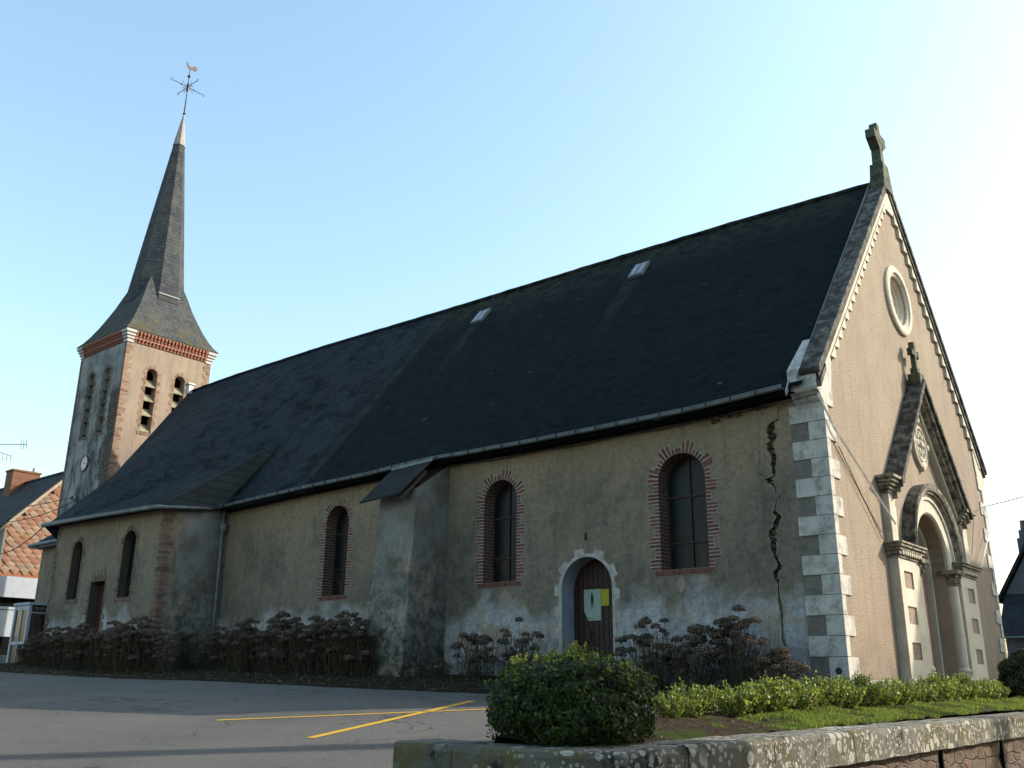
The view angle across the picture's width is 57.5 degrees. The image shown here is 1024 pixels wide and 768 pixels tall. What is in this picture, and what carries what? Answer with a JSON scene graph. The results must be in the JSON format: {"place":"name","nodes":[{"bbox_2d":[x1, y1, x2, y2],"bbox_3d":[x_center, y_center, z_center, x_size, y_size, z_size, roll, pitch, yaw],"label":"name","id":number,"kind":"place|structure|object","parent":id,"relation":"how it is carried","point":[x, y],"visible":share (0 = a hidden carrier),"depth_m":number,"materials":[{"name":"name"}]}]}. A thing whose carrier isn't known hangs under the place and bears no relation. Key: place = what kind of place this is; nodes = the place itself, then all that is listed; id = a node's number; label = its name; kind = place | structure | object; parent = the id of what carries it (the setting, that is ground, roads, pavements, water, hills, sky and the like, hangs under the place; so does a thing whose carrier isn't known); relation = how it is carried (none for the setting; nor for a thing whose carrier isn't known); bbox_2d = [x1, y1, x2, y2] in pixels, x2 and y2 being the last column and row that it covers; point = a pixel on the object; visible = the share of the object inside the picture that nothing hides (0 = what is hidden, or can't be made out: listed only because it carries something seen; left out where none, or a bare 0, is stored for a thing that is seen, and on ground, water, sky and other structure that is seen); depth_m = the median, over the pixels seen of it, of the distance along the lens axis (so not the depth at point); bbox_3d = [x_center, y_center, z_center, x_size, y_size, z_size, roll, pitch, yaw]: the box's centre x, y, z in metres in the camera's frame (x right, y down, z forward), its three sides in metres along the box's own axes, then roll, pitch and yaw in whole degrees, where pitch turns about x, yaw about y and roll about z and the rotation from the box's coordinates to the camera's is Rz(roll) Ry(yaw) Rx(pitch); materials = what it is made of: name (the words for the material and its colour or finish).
{"place":"outdoors","nodes":[
{"label":"outdoors","id":0,"kind":"place"},
{"bbox_2d":[0,655,1023,767],"bbox_3d":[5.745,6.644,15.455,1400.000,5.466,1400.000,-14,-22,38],"label":"asphalt ground","id":1,"kind":"structure","parent":0,"point":[50,721],"depth_m":13.21,"materials":[{"name":"grey asphalt"}]},
{"bbox_2d":[0,606,14,636],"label":"notice board","id":2,"kind":"object","parent":1,"relation":"on","point":[6,616],"visible":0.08,"depth_m":45.28,"materials":[{"name":"metal"}]},
{"bbox_2d":[6,602,47,662],"bbox_3d":[-16.187,8.536,31.474,1.200,2.200,1.040,-14,-22,38],"label":"telephone booth","id":3,"kind":"object","parent":1,"relation":"on","point":[28,619],"visible":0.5,"depth_m":31.22,"materials":[{"name":"white paint"}]},
{"bbox_2d":[0,468,63,654],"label":"house","id":4,"kind":"structure","parent":1,"relation":"on","point":[19,569],"depth_m":47.36,"materials":[{"name":"tile"}]},
{"bbox_2d":[0,439,26,461],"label":"television antenna","id":5,"kind":"object","parent":4,"relation":"attached to","point":[23,444],"visible":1,"depth_m":48.41,"materials":[{"name":"metal"}]},
{"bbox_2d":[221,709,482,719],"bbox_3d":[-2.277,4.989,14.108,4.158,0.166,0.115,5,-18,-15],"label":"yellow line","id":6,"kind":"object","parent":1,"relation":"on","point":[347,714],"visible":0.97,"depth_m":14.06,"materials":[{"name":"paint"}]},
{"bbox_2d":[306,701,473,737],"bbox_3d":[-1.577,4.893,13.751,0.136,0.352,5.003,-6,-19,20],"label":"yellow line","id":7,"kind":"object","parent":1,"relation":"on","point":[342,730],"visible":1,"depth_m":13.12,"materials":[{"name":"paint"}]},
{"bbox_2d":[0,662,872,705],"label":"soil border","id":8,"kind":"object","parent":1,"relation":"on","point":[393,684],"visible":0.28,"depth_m":20.82,"materials":[{"name":"brown soil"}]},
{"bbox_2d":[10,638,37,665],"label":"hydrangea","id":9,"kind":"object","parent":8,"relation":"on","point":[19,656],"visible":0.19,"depth_m":28.36,"materials":[{"name":"brown plant"}]},
{"bbox_2d":[12,626,61,666],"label":"hydrangea","id":10,"kind":"object","parent":8,"relation":"on","point":[33,654],"visible":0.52,"depth_m":27.86,"materials":[{"name":"brown plant"}]},
{"bbox_2d":[27,626,75,667],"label":"hydrangea","id":11,"kind":"object","parent":8,"relation":"on","point":[48,652],"visible":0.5,"depth_m":27.08,"materials":[{"name":"brown plant"}]},
{"bbox_2d":[52,622,102,670],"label":"hydrangea","id":12,"kind":"object","parent":8,"relation":"on","point":[77,644],"visible":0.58,"depth_m":26.09,"materials":[{"name":"brown plant"}]},
{"bbox_2d":[64,619,137,670],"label":"hydrangea","id":13,"kind":"object","parent":8,"relation":"on","point":[97,636],"visible":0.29,"depth_m":25.55,"materials":[{"name":"brown plant"}]},
{"bbox_2d":[84,615,173,672],"bbox_3d":[-10.144,6.937,24.860,2.268,1.526,1.898,1,-18,-3],"label":"hydrangea","id":14,"kind":"object","parent":8,"relation":"on","point":[123,652],"visible":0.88,"depth_m":24.65,"materials":[{"name":"brown plant"}]},
{"bbox_2d":[141,625,180,672],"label":"hydrangea","id":15,"kind":"object","parent":8,"relation":"on","point":[168,654],"visible":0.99,"depth_m":24.12,"materials":[{"name":"brown plant"}]},
{"bbox_2d":[165,631,206,668],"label":"hydrangea","id":16,"kind":"object","parent":8,"relation":"on","point":[185,652],"visible":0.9,"depth_m":25.58,"materials":[{"name":"brown plant"}]},
{"bbox_2d":[189,625,234,670],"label":"hydrangea","id":17,"kind":"object","parent":8,"relation":"on","point":[207,652],"visible":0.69,"depth_m":24.61,"materials":[{"name":"brown plant"}]},
{"bbox_2d":[211,618,269,672],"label":"hydrangea","id":18,"kind":"object","parent":8,"relation":"on","point":[242,647],"visible":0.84,"depth_m":23.67,"materials":[{"name":"brown plant"}]},
{"bbox_2d":[248,610,307,674],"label":"hydrangea","id":19,"kind":"object","parent":8,"relation":"on","point":[282,626],"visible":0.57,"depth_m":23.11,"materials":[{"name":"brown plant"}]},
{"bbox_2d":[258,615,349,675],"bbox_3d":[-4.748,6.338,22.555,2.427,1.500,1.591,-5,-18,16],"label":"hydrangea","id":20,"kind":"object","parent":8,"relation":"on","point":[298,664],"visible":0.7,"depth_m":22.22,"materials":[{"name":"brown plant"}]},
{"bbox_2d":[306,610,390,676],"bbox_3d":[-3.709,6.134,21.975,2.352,1.583,1.968,-3,-18,10],"label":"hydrangea","id":21,"kind":"object","parent":8,"relation":"on","point":[351,661],"visible":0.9,"depth_m":21.60,"materials":[{"name":"brown plant"}]},
{"bbox_2d":[6,662,719,696],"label":"weeds","id":22,"kind":"object","parent":8,"relation":"on","point":[319,676],"visible":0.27,"depth_m":21.00,"materials":[{"name":"green plant"}]},
{"bbox_2d":[423,657,455,677],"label":"hydrangea","id":23,"kind":"object","parent":8,"relation":"on","point":[436,667],"visible":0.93,"depth_m":20.35,"materials":[{"name":"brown plant"}]},
{"bbox_2d":[442,632,505,679],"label":"hydrangea","id":24,"kind":"object","parent":8,"relation":"on","point":[481,640],"visible":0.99,"depth_m":20.11,"materials":[{"name":"brown plant"}]},
{"bbox_2d":[491,617,553,678],"bbox_3d":[0.203,5.610,19.659,1.033,1.376,1.162,13,-22,-35],"label":"hydrangea","id":25,"kind":"object","parent":8,"relation":"on","point":[520,643],"visible":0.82,"depth_m":19.59,"materials":[{"name":"brown plant"}]},
{"bbox_2d":[587,646,607,672],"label":"hydrangea","id":26,"kind":"object","parent":8,"relation":"on","point":[605,655],"visible":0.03,"depth_m":17.88,"materials":[{"name":"brown plant"}]},
{"bbox_2d":[607,616,708,688],"bbox_3d":[2.804,5.091,17.606,1.926,1.379,1.588,-6,-19,19],"label":"hydrangea","id":27,"kind":"object","parent":8,"relation":"on","point":[642,643],"visible":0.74,"depth_m":17.41,"materials":[{"name":"brown plant"}]},
{"bbox_2d":[652,623,744,689],"bbox_3d":[3.363,4.940,16.762,1.665,1.244,1.284,-9,-20,27],"label":"hydrangea","id":28,"kind":"object","parent":8,"relation":"on","point":[699,638],"visible":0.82,"depth_m":16.62,"materials":[{"name":"brown plant"}]},
{"bbox_2d":[694,604,785,690],"bbox_3d":[3.964,4.660,16.365,1.269,1.563,1.902,23,-28,-50],"label":"hydrangea","id":29,"kind":"object","parent":8,"relation":"on","point":[735,636],"visible":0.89,"depth_m":16.21,"materials":[{"name":"brown plant"}]},
{"bbox_2d":[744,646,815,684],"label":"hydrangea","id":30,"kind":"object","parent":8,"relation":"on","point":[794,672],"visible":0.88,"depth_m":15.74,"materials":[{"name":"brown plant"}]},
{"bbox_2d":[0,665,954,739],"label":"leaf litter","id":31,"kind":"object","parent":1,"relation":"on","point":[161,676],"visible":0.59,"depth_m":19.64,"materials":[{"name":"brown plant"}]},
{"bbox_2d":[28,62,1010,687],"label":"church","id":32,"kind":"structure","parent":1,"relation":"on","point":[304,486],"depth_m":22.44,"materials":[{"name":"paint"}]},
{"bbox_2d":[0,527,42,553],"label":"cable","id":33,"kind":"object","parent":32,"relation":"attached to","point":[22,543],"visible":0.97,"depth_m":39.04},
{"bbox_2d":[3,497,70,508],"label":"cable","id":34,"kind":"object","parent":32,"relation":"attached to","point":[37,504],"visible":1,"depth_m":43.88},
{"bbox_2d":[4,500,75,521],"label":"cable","id":35,"kind":"object","parent":32,"relation":"attached to","point":[41,514],"visible":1,"depth_m":43.38,"materials":[{"name":"black rubber"}]},
{"bbox_2d":[63,536,84,603],"bbox_3d":[-14.162,6.075,30.537,1.023,2.162,0.302,-14,-22,38],"label":"wing window","id":36,"kind":"structure","parent":32,"relation":"in","point":[77,554],"depth_m":30.66,"materials":[{"name":"black glass"}]},
{"bbox_2d":[83,569,106,633],"bbox_3d":[-12.873,7.540,28.979,1.300,3.450,0.350,-14,-22,38],"label":"wing door","id":37,"kind":"structure","parent":32,"relation":"in","point":[95,602],"depth_m":29.39,"materials":[{"name":"wood"}]},
{"bbox_2d":[113,524,139,601],"bbox_3d":[-11.628,5.463,28.514,1.103,2.312,0.302,-14,-22,38],"label":"wing window","id":38,"kind":"structure","parent":32,"relation":"in","point":[128,557],"depth_m":28.65,"materials":[{"name":"black glass"}]},
{"bbox_2d":[317,498,353,601],"bbox_3d":[-4.674,4.520,25.536,1.366,2.772,0.410,-14,-22,38],"label":"nave window","id":39,"kind":"structure","parent":32,"relation":"in","point":[334,579],"depth_m":25.70,"materials":[{"name":"brick"}]},
{"bbox_2d":[474,469,525,588],"bbox_3d":[-0.161,3.395,21.943,1.547,2.766,0.410,-14,-22,38],"label":"nave window","id":40,"kind":"structure","parent":32,"relation":"in","point":[501,528],"depth_m":22.07,"materials":[{"name":"brick"}]},
{"bbox_2d":[584,589,600,620],"bbox_3d":[1.737,4.770,20.156,0.445,0.660,0.006,-14,-22,38],"label":"poster","id":41,"kind":"object","parent":32,"relation":"attached to","point":[592,604],"visible":1,"depth_m":20.15,"materials":[{"name":"paper"}]},
{"bbox_2d":[574,559,613,658],"bbox_3d":[1.848,5.141,19.942,1.350,2.825,0.112,-14,-22,38],"label":"side door","id":42,"kind":"structure","parent":32,"relation":"in","point":[594,574],"depth_m":20.16,"materials":[{"name":"wood"}]},
{"bbox_2d":[601,589,608,605],"bbox_3d":[1.995,4.570,19.997,0.200,0.350,0.004,-14,-22,38],"label":"notice","id":43,"kind":"object","parent":32,"relation":"attached to","point":[604,597],"visible":1,"depth_m":20.00,"materials":[{"name":"yellow paper"}]},
{"bbox_2d":[436,393,817,469],"bbox_3d":[1.945,1.194,20.452,10.076,0.119,0.295,-15,-23,39],"label":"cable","id":44,"kind":"object","parent":32,"relation":"attached to","point":[638,432],"visible":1,"depth_m":19.81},
{"bbox_2d":[647,440,721,576],"bbox_3d":[3.555,2.517,18.970,1.628,2.731,0.410,-14,-22,38],"label":"nave window","id":45,"kind":"structure","parent":32,"relation":"in","point":[685,525],"depth_m":19.08,"materials":[{"name":"brick"}]},
{"bbox_2d":[817,393,896,523],"bbox_3d":[6.656,1.488,17.930,0.040,2.052,3.088,-15,-23,40],"label":"cable","id":46,"kind":"object","parent":32,"relation":"attached to","point":[851,454],"visible":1,"depth_m":17.77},
{"bbox_2d":[839,447,882,538],"bbox_3d":[6.725,2.113,17.984,0.014,1.512,1.910,-13,-22,37],"label":"cable","id":47,"kind":"object","parent":32,"relation":"attached to","point":[860,492],"visible":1,"depth_m":17.97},
{"bbox_2d":[884,266,912,335],"bbox_3d":[9.197,-1.976,22.621,0.425,1.740,1.740,-14,-22,38],"label":"rose window","id":48,"kind":"structure","parent":32,"relation":"in","point":[894,301],"depth_m":22.80,"materials":[{"name":"stone"}]},
{"bbox_2d":[918,544,936,671],"bbox_3d":[8.906,4.917,20.678,0.080,3.720,2.000,-14,-22,38],"label":"portal door","id":49,"kind":"structure","parent":32,"relation":"in","point":[923,575],"depth_m":21.25,"materials":[{"name":"brown wood"}]},
{"bbox_2d":[981,506,989,566],"bbox_3d":[12.221,3.926,24.149,0.072,1.842,1.921,-12,-21,34],"label":"cable","id":50,"kind":"object","parent":32,"relation":"attached to","point":[987,538],"visible":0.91,"depth_m":24.40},
{"bbox_2d":[986,496,1023,506],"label":"cable","id":51,"kind":"object","parent":32,"relation":"attached to","point":[1004,501],"visible":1,"depth_m":25.12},
{"bbox_2d":[393,712,1023,767],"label":"retaining wall","id":52,"kind":"structure","parent":1,"relation":"on","point":[988,741],"depth_m":7.17,"materials":[{"name":"grey stone"}]},
{"bbox_2d":[494,696,1016,746],"bbox_3d":[8.909,6.280,17.426,2.580,0.991,30.000,-14,-22,38],"label":"planting bed","id":53,"kind":"object","parent":1,"relation":"on","point":[692,731],"visible":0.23,"depth_m":7.86,"materials":[{"name":"soil"}]},
{"bbox_2d":[484,638,662,746],"bbox_3d":[0.439,2.186,6.362,1.267,0.875,1.287,-14,-22,38],"label":"round bush","id":54,"kind":"object","parent":53,"relation":"on","point":[575,698],"visible":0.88,"depth_m":6.02,"materials":[{"name":"green plant"}]},
{"bbox_2d":[648,690,687,717],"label":"box plant","id":55,"kind":"object","parent":53,"relation":"on","point":[669,710],"visible":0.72,"depth_m":8.06,"materials":[{"name":"green plant"}]},
{"bbox_2d":[657,677,711,717],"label":"box plant","id":56,"kind":"object","parent":53,"relation":"on","point":[691,710],"visible":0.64,"depth_m":8.42,"materials":[{"name":"green plant"}]},
{"bbox_2d":[686,685,722,714],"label":"box plant","id":57,"kind":"object","parent":53,"relation":"on","point":[710,709],"visible":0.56,"depth_m":8.75,"materials":[{"name":"green plant"}]},
{"bbox_2d":[713,679,759,716],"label":"box plant","id":58,"kind":"object","parent":53,"relation":"on","point":[724,706],"visible":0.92,"depth_m":8.90,"materials":[{"name":"green plant"}]},
{"bbox_2d":[727,680,771,714],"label":"box plant","id":59,"kind":"object","parent":53,"relation":"on","point":[763,700],"visible":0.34,"depth_m":9.20,"materials":[{"name":"green plant"}]},
{"bbox_2d":[737,671,795,712],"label":"box plant","id":60,"kind":"object","parent":53,"relation":"on","point":[775,701],"visible":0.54,"depth_m":9.46,"materials":[{"name":"green plant"}]},
{"bbox_2d":[762,677,797,709],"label":"box plant","id":61,"kind":"object","parent":53,"relation":"on","point":[787,688],"visible":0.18,"depth_m":9.72,"materials":[{"name":"green plant"}]},
{"bbox_2d":[774,674,819,710],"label":"box plant","id":62,"kind":"object","parent":53,"relation":"on","point":[804,703],"visible":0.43,"depth_m":9.94,"materials":[{"name":"green plant"}]},
{"bbox_2d":[790,678,823,710],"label":"box plant","id":63,"kind":"object","parent":53,"relation":"on","point":[812,706],"visible":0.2,"depth_m":10.24,"materials":[{"name":"green plant"}]},
{"bbox_2d":[798,670,839,706],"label":"box plant","id":64,"kind":"object","parent":53,"relation":"on","point":[822,687],"visible":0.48,"depth_m":10.53,"materials":[{"name":"green plant"}]},
{"bbox_2d":[816,676,849,706],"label":"box plant","id":65,"kind":"object","parent":53,"relation":"on","point":[839,699],"visible":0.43,"depth_m":10.72,"materials":[{"name":"green plant"}]},
{"bbox_2d":[827,674,866,708],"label":"box plant","id":66,"kind":"object","parent":53,"relation":"on","point":[847,702],"visible":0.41,"depth_m":10.96,"materials":[{"name":"green plant"}]},
{"bbox_2d":[849,684,863,707],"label":"box plant","id":67,"kind":"object","parent":53,"relation":"on","point":[855,696],"visible":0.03,"depth_m":11.22,"materials":[{"name":"green plant"}]},
{"bbox_2d":[842,671,880,706],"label":"box plant","id":68,"kind":"object","parent":53,"relation":"on","point":[860,683],"visible":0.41,"depth_m":11.51,"materials":[{"name":"green plant"}]},
{"bbox_2d":[849,673,881,705],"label":"box plant","id":69,"kind":"object","parent":53,"relation":"on","point":[872,688],"visible":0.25,"depth_m":11.79,"materials":[{"name":"green plant"}]},
{"bbox_2d":[711,695,1023,733],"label":"grass","id":70,"kind":"structure","parent":53,"relation":"on","point":[830,716],"depth_m":10.29,"materials":[{"name":"green plant"}]},
{"bbox_2d":[870,682,899,705],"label":"box plant","id":71,"kind":"object","parent":53,"relation":"on","point":[889,696],"visible":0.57,"depth_m":11.94,"materials":[{"name":"green plant"}]},
{"bbox_2d":[870,678,902,704],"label":"box plant","id":72,"kind":"object","parent":53,"relation":"on","point":[888,687],"visible":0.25,"depth_m":12.29,"materials":[{"name":"green plant"}]},
{"bbox_2d":[883,678,914,704],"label":"box plant","id":73,"kind":"object","parent":53,"relation":"on","point":[908,694],"visible":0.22,"depth_m":12.52,"materials":[{"name":"green plant"}]},
{"bbox_2d":[889,677,919,703],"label":"box plant","id":74,"kind":"object","parent":53,"relation":"on","point":[912,699],"visible":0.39,"depth_m":12.77,"materials":[{"name":"green plant"}]},
{"bbox_2d":[909,680,933,700],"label":"box plant","id":75,"kind":"object","parent":53,"relation":"on","point":[918,682],"visible":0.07,"depth_m":13.32,"materials":[{"name":"green plant"}]},
{"bbox_2d":[910,683,937,703],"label":"box plant","id":76,"kind":"object","parent":53,"relation":"on","point":[922,698],"visible":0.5,"depth_m":12.95,"materials":[{"name":"green plant"}]},
{"bbox_2d":[914,670,953,701],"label":"box plant","id":77,"kind":"object","parent":53,"relation":"on","point":[937,685],"visible":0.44,"depth_m":13.54,"materials":[{"name":"green plant"}]},
{"bbox_2d":[923,672,956,700],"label":"box plant","id":78,"kind":"object","parent":53,"relation":"on","point":[945,686],"visible":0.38,"depth_m":13.76,"materials":[{"name":"green plant"}]},
{"bbox_2d":[944,682,962,700],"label":"box plant","id":79,"kind":"object","parent":53,"relation":"on","point":[959,693],"visible":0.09,"depth_m":14.02,"materials":[{"name":"green plant"}]},
{"bbox_2d":[946,677,968,700],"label":"box plant","id":80,"kind":"object","parent":53,"relation":"on","point":[958,684],"visible":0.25,"depth_m":14.24,"materials":[{"name":"green plant"}]},
{"bbox_2d":[947,674,972,699],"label":"box plant","id":81,"kind":"object","parent":53,"relation":"on","point":[970,689],"visible":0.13,"depth_m":14.54,"materials":[{"name":"green plant"}]},
{"bbox_2d":[952,671,980,699],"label":"box plant","id":82,"kind":"object","parent":53,"relation":"on","point":[975,687],"visible":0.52,"depth_m":14.80,"materials":[{"name":"green plant"}]},
{"bbox_2d":[961,681,987,698],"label":"box plant","id":83,"kind":"object","parent":53,"relation":"on","point":[979,694],"visible":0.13,"depth_m":15.13,"materials":[{"name":"green plant"}]},
{"bbox_2d":[977,680,993,698],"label":"box plant","id":84,"kind":"object","parent":53,"relation":"on","point":[986,695],"visible":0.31,"depth_m":15.33,"materials":[{"name":"green plant"}]},
{"bbox_2d":[979,676,1006,699],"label":"box plant","id":85,"kind":"object","parent":53,"relation":"on","point":[997,692],"visible":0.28,"depth_m":15.64,"materials":[{"name":"green plant"}]},
{"bbox_2d":[985,679,1003,698],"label":"box plant","id":86,"kind":"object","parent":53,"relation":"on","point":[998,684],"visible":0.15,"depth_m":16.01,"materials":[{"name":"green plant"}]},
{"bbox_2d":[999,682,1010,698],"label":"box plant","id":87,"kind":"object","parent":53,"relation":"on","point":[1006,693],"visible":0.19,"depth_m":16.22,"materials":[{"name":"green plant"}]},
{"bbox_2d":[997,648,1023,696],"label":"round bush","id":88,"kind":"object","parent":53,"relation":"on","point":[1012,667],"visible":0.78,"depth_m":17.59,"materials":[{"name":"green plant"}]},
{"bbox_2d":[998,520,1023,655],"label":"house","id":89,"kind":"structure","parent":1,"relation":"on","point":[1011,596],"depth_m":44.57,"materials":[{"name":"tile"}]},
{"bbox_2d":[1004,627,1017,652],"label":"dry shrub","id":90,"kind":"object","parent":1,"relation":"on","point":[1010,649],"visible":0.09,"depth_m":28.04,"materials":[{"name":"plant"}]},
{"bbox_2d":[0,0,1023,659],"label":"sky","id":91,"kind":"structure","parent":0,"point":[353,168],"materials":[{"name":"blue"}]}
]}

